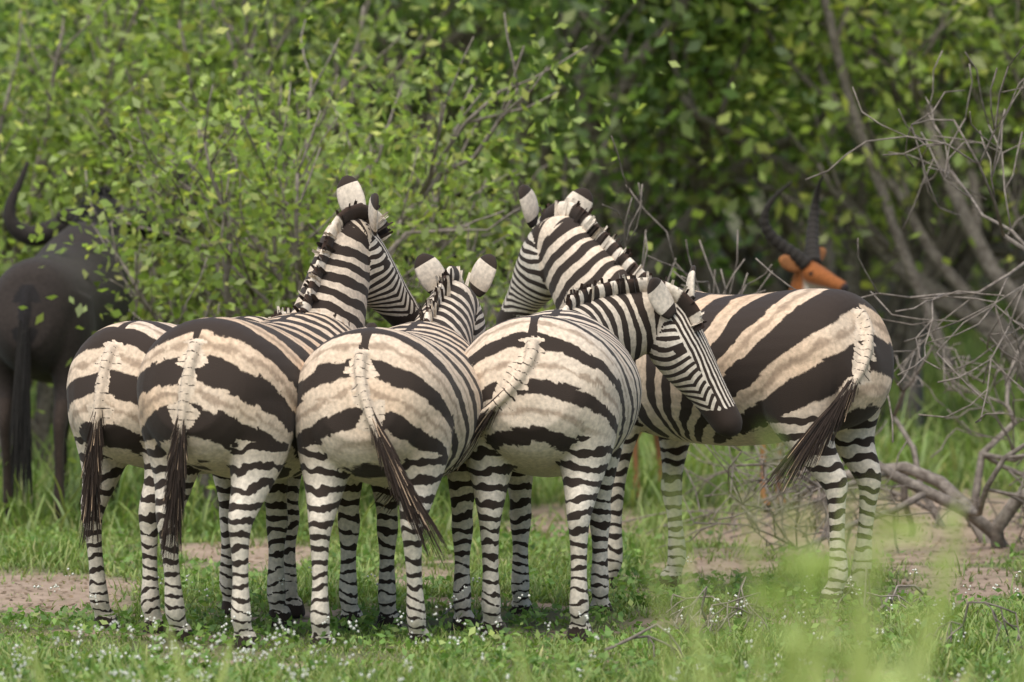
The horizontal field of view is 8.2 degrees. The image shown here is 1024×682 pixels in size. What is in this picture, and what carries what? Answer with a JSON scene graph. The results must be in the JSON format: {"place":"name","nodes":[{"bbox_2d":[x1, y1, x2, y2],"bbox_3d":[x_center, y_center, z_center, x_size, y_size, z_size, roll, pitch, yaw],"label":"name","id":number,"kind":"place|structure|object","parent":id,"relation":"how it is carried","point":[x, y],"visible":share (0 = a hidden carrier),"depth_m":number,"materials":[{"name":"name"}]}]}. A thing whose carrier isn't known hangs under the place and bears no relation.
{"place":"outdoors","nodes":[
{"label":"outdoors","id":0,"kind":"place"},
{"bbox_2d":[0,643,1015,681],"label":"grass","id":1,"kind":"structure","parent":0,"point":[207,673],"depth_m":24.79,"materials":[{"name":"green plant"}]},
{"bbox_2d":[0,80,1023,681],"bbox_3d":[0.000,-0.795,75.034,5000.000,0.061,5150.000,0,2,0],"label":"ground","id":2,"kind":"structure","parent":0,"point":[904,546],"depth_m":31.82,"materials":[{"name":"soil"}]},
{"bbox_2d":[0,157,198,526],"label":"wildebeest","id":3,"kind":"object","parent":2,"relation":"on","point":[46,349],"visible":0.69,"depth_m":34.49},
{"bbox_2d":[5,0,213,175],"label":"shrub","id":4,"kind":"object","parent":2,"relation":"on","point":[160,41],"depth_m":46.97,"materials":[{"name":"green plant"}]},
{"bbox_2d":[0,0,236,429],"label":"shrub","id":5,"kind":"object","parent":2,"relation":"on","point":[24,54],"visible":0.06,"depth_m":41.51,"materials":[{"name":"green plant"}]},
{"bbox_2d":[0,0,323,477],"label":"shrub","id":6,"kind":"object","parent":2,"relation":"on","point":[41,421],"visible":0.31,"depth_m":37.78,"materials":[{"name":"green plant"}]},
{"bbox_2d":[128,7,268,322],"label":"shrub","id":7,"kind":"object","parent":2,"relation":"on","point":[237,189],"depth_m":52.95,"materials":[{"name":"green plant"}]},
{"bbox_2d":[67,306,376,632],"bbox_3d":[-1.109,0.512,29.525,0.662,1.296,2.359,1,3,30],"label":"zebra","id":8,"kind":"object","parent":2,"relation":"on","point":[102,407],"visible":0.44,"depth_m":28.63},
{"bbox_2d":[0,0,516,322],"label":"shrub","id":9,"kind":"object","parent":2,"relation":"on","point":[336,6],"visible":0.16,"depth_m":41.90,"materials":[{"name":"green plant"}]},
{"bbox_2d":[137,175,420,647],"bbox_3d":[-0.930,0.268,28.686,0.730,1.849,1.988,1,3,22],"label":"zebra","id":10,"kind":"object","parent":2,"relation":"on","point":[217,396],"visible":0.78,"depth_m":27.98},
{"bbox_2d":[0,0,630,323],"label":"shrub","id":11,"kind":"object","parent":2,"relation":"on","point":[97,28],"visible":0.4,"depth_m":37.72,"materials":[{"name":"green plant"}]},
{"bbox_2d":[0,14,675,537],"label":"shrub","id":12,"kind":"object","parent":2,"relation":"on","point":[446,248],"visible":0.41,"depth_m":34.60,"materials":[{"name":"green plant"}]},
{"bbox_2d":[0,0,734,520],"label":"shrub","id":13,"kind":"object","parent":2,"relation":"on","point":[258,298],"visible":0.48,"depth_m":34.76,"materials":[{"name":"green plant"}]},
{"bbox_2d":[133,0,629,311],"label":"shrub","id":14,"kind":"object","parent":2,"relation":"on","point":[456,38],"visible":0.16,"depth_m":43.83,"materials":[{"name":"green plant"}]},
{"bbox_2d":[295,253,496,645],"bbox_3d":[-0.384,0.435,28.843,0.733,1.532,2.259,1,2,12],"label":"zebra","id":15,"kind":"object","parent":2,"relation":"on","point":[397,408],"visible":0.91,"depth_m":27.98},
{"bbox_2d":[145,0,697,307],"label":"shrub","id":16,"kind":"object","parent":2,"relation":"on","point":[503,269],"depth_m":48.41,"materials":[{"name":"green plant"}]},
{"bbox_2d":[144,15,788,316],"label":"shrub","id":17,"kind":"object","parent":2,"relation":"on","point":[538,130],"visible":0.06,"depth_m":46.26,"materials":[{"name":"green plant"}]},
{"bbox_2d":[440,604,506,626],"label":"dry twigs","id":18,"kind":"object","parent":2,"relation":"on","point":[448,609],"visible":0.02,"depth_m":29.50,"materials":[{"name":"brown wood"}]},
{"bbox_2d":[412,122,553,261],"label":"shrub","id":19,"kind":"object","parent":2,"relation":"on","point":[508,241],"depth_m":68.29,"materials":[{"name":"green plant"}]},
{"bbox_2d":[149,0,832,292],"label":"shrub","id":20,"kind":"object","parent":2,"relation":"on","point":[637,252],"visible":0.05,"depth_m":47.22,"materials":[{"name":"green plant"}]},
{"bbox_2d":[0,557,1020,681],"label":"flowers","id":21,"kind":"object","parent":2,"relation":"on","point":[345,642],"visible":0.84,"depth_m":26.18,"materials":[{"name":"white plant"}]},
{"bbox_2d":[0,498,1023,681],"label":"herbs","id":22,"kind":"object","parent":2,"relation":"on","point":[701,583],"visible":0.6,"depth_m":28.58,"materials":[{"name":"green plant"}]},
{"bbox_2d":[0,284,1023,542],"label":"grass","id":23,"kind":"structure","parent":2,"relation":"on","point":[938,432],"depth_m":37.80,"materials":[{"name":"green plant"}]},
{"bbox_2d":[0,445,1023,681],"bbox_3d":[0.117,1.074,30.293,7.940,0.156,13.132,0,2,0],"label":"short grass","id":24,"kind":"structure","parent":2,"relation":"on","point":[505,589],"depth_m":30.04,"materials":[{"name":"green plant"}]},
{"bbox_2d":[0,466,1023,681],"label":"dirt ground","id":25,"kind":"structure","parent":2,"relation":"on","point":[257,547],"depth_m":32.51,"materials":[{"name":"brown soil"}]},
{"bbox_2d":[23,424,1023,681],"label":"tall grass","id":26,"kind":"structure","parent":2,"relation":"on","point":[859,662],"depth_m":12.36,"materials":[{"name":"green plant"}]},
{"bbox_2d":[370,265,741,640],"bbox_3d":[0.244,0.449,29.253,0.901,1.469,2.056,1,3,24],"label":"zebra","id":27,"kind":"object","parent":2,"relation":"on","point":[561,388],"visible":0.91,"depth_m":28.56},
{"bbox_2d":[255,121,951,317],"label":"shrub","id":28,"kind":"object","parent":2,"relation":"on","point":[734,216],"depth_m":59.89,"materials":[{"name":"green plant"}]},
{"bbox_2d":[372,41,865,294],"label":"shrub","id":29,"kind":"object","parent":2,"relation":"on","point":[702,273],"visible":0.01,"depth_m":53.49,"materials":[{"name":"green plant"}]},
{"bbox_2d":[230,0,1009,324],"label":"shrub","id":30,"kind":"object","parent":2,"relation":"on","point":[620,76],"visible":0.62,"depth_m":41.33,"materials":[{"name":"green plant"}]},
{"bbox_2d":[604,623,683,658],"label":"dry twigs","id":31,"kind":"object","parent":2,"relation":"on","point":[637,636],"visible":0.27,"depth_m":27.37,"materials":[{"name":"wood"}]},
{"bbox_2d":[634,132,731,280],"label":"shrub","id":32,"kind":"object","parent":2,"relation":"on","point":[669,228],"depth_m":62.40,"materials":[{"name":"green plant"}]},
{"bbox_2d":[496,184,893,603],"bbox_3d":[0.797,0.215,30.914,0.850,1.776,2.231,-2,3,-35],"label":"zebra","id":33,"kind":"object","parent":2,"relation":"on","point":[807,374],"visible":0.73,"depth_m":30.30},
{"bbox_2d":[372,21,1020,344],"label":"shrub","id":34,"kind":"object","parent":2,"relation":"on","point":[972,284],"depth_m":55.41,"materials":[{"name":"green plant"}]},
{"bbox_2d":[668,576,768,638],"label":"dry twigs","id":35,"kind":"object","parent":2,"relation":"on","point":[729,616],"visible":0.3,"depth_m":28.55,"materials":[{"name":"grey wood"}]},
{"bbox_2d":[437,0,1012,292],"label":"shrub","id":36,"kind":"object","parent":2,"relation":"on","point":[789,227],"visible":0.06,"depth_m":47.32,"materials":[{"name":"green plant"}]},
{"bbox_2d":[633,174,848,511],"bbox_3d":[1.163,0.002,36.268,1.354,1.715,0.408,2,3,35],"label":"impala","id":37,"kind":"object","parent":2,"relation":"on","point":[807,269],"visible":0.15,"depth_m":35.95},
{"bbox_2d":[521,46,1023,552],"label":"dead branches","id":38,"kind":"object","parent":2,"relation":"on","point":[947,494],"visible":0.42,"depth_m":32.84,"materials":[{"name":"grey wood"}]},
{"bbox_2d":[539,0,1023,385],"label":"tree","id":39,"kind":"object","parent":2,"relation":"on","point":[864,229],"visible":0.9,"depth_m":41.03,"materials":[{"name":"green plant"}]},
{"bbox_2d":[647,0,1023,442],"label":"tree","id":40,"kind":"object","parent":2,"relation":"on","point":[946,239],"visible":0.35,"depth_m":42.13,"materials":[{"name":"green plant"}]},
{"bbox_2d":[765,119,968,280],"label":"shrub","id":41,"kind":"object","parent":2,"relation":"on","point":[785,278],"depth_m":70.11,"materials":[{"name":"green plant"}]},
{"bbox_2d":[834,567,912,617],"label":"dry twigs","id":42,"kind":"object","parent":2,"relation":"on","point":[882,606],"visible":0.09,"depth_m":29.46,"materials":[{"name":"grey wood"}]},
{"bbox_2d":[751,5,1015,313],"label":"shrub","id":43,"kind":"object","parent":2,"relation":"on","point":[867,256],"visible":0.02,"depth_m":54.54,"materials":[{"name":"green plant"}]},
{"bbox_2d":[752,300,1023,528],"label":"dead branches","id":44,"kind":"object","parent":2,"relation":"on","point":[983,454],"visible":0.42,"depth_m":34.55,"materials":[{"name":"grey wood"}]},
{"bbox_2d":[820,0,955,367],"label":"trunk","id":45,"kind":"object","parent":2,"relation":"on","point":[905,257],"visible":0.92,"depth_m":40.78,"materials":[{"name":"brown plant"}]},
{"bbox_2d":[781,0,1023,338],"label":"shrub","id":46,"kind":"object","parent":2,"relation":"on","point":[876,269],"visible":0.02,"depth_m":53.33,"materials":[{"name":"green plant"}]},
{"bbox_2d":[890,585,926,606],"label":"dry twigs","id":47,"kind":"object","parent":2,"relation":"on","point":[914,586],"visible":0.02,"depth_m":29.94,"materials":[{"name":"grey wood"}]},
{"bbox_2d":[883,0,1023,220],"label":"shrub","id":48,"kind":"object","parent":2,"relation":"on","point":[977,151],"visible":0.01,"depth_m":48.67,"materials":[{"name":"green plant"}]},
{"bbox_2d":[938,601,1022,651],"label":"dry twigs","id":49,"kind":"object","parent":2,"relation":"on","point":[995,619],"visible":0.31,"depth_m":27.64,"materials":[{"name":"grey wood"}]},
{"bbox_2d":[959,85,1023,285],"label":"shrub","id":50,"kind":"object","parent":2,"relation":"on","point":[983,276],"depth_m":68.97,"materials":[{"name":"green plant"}]}
]}

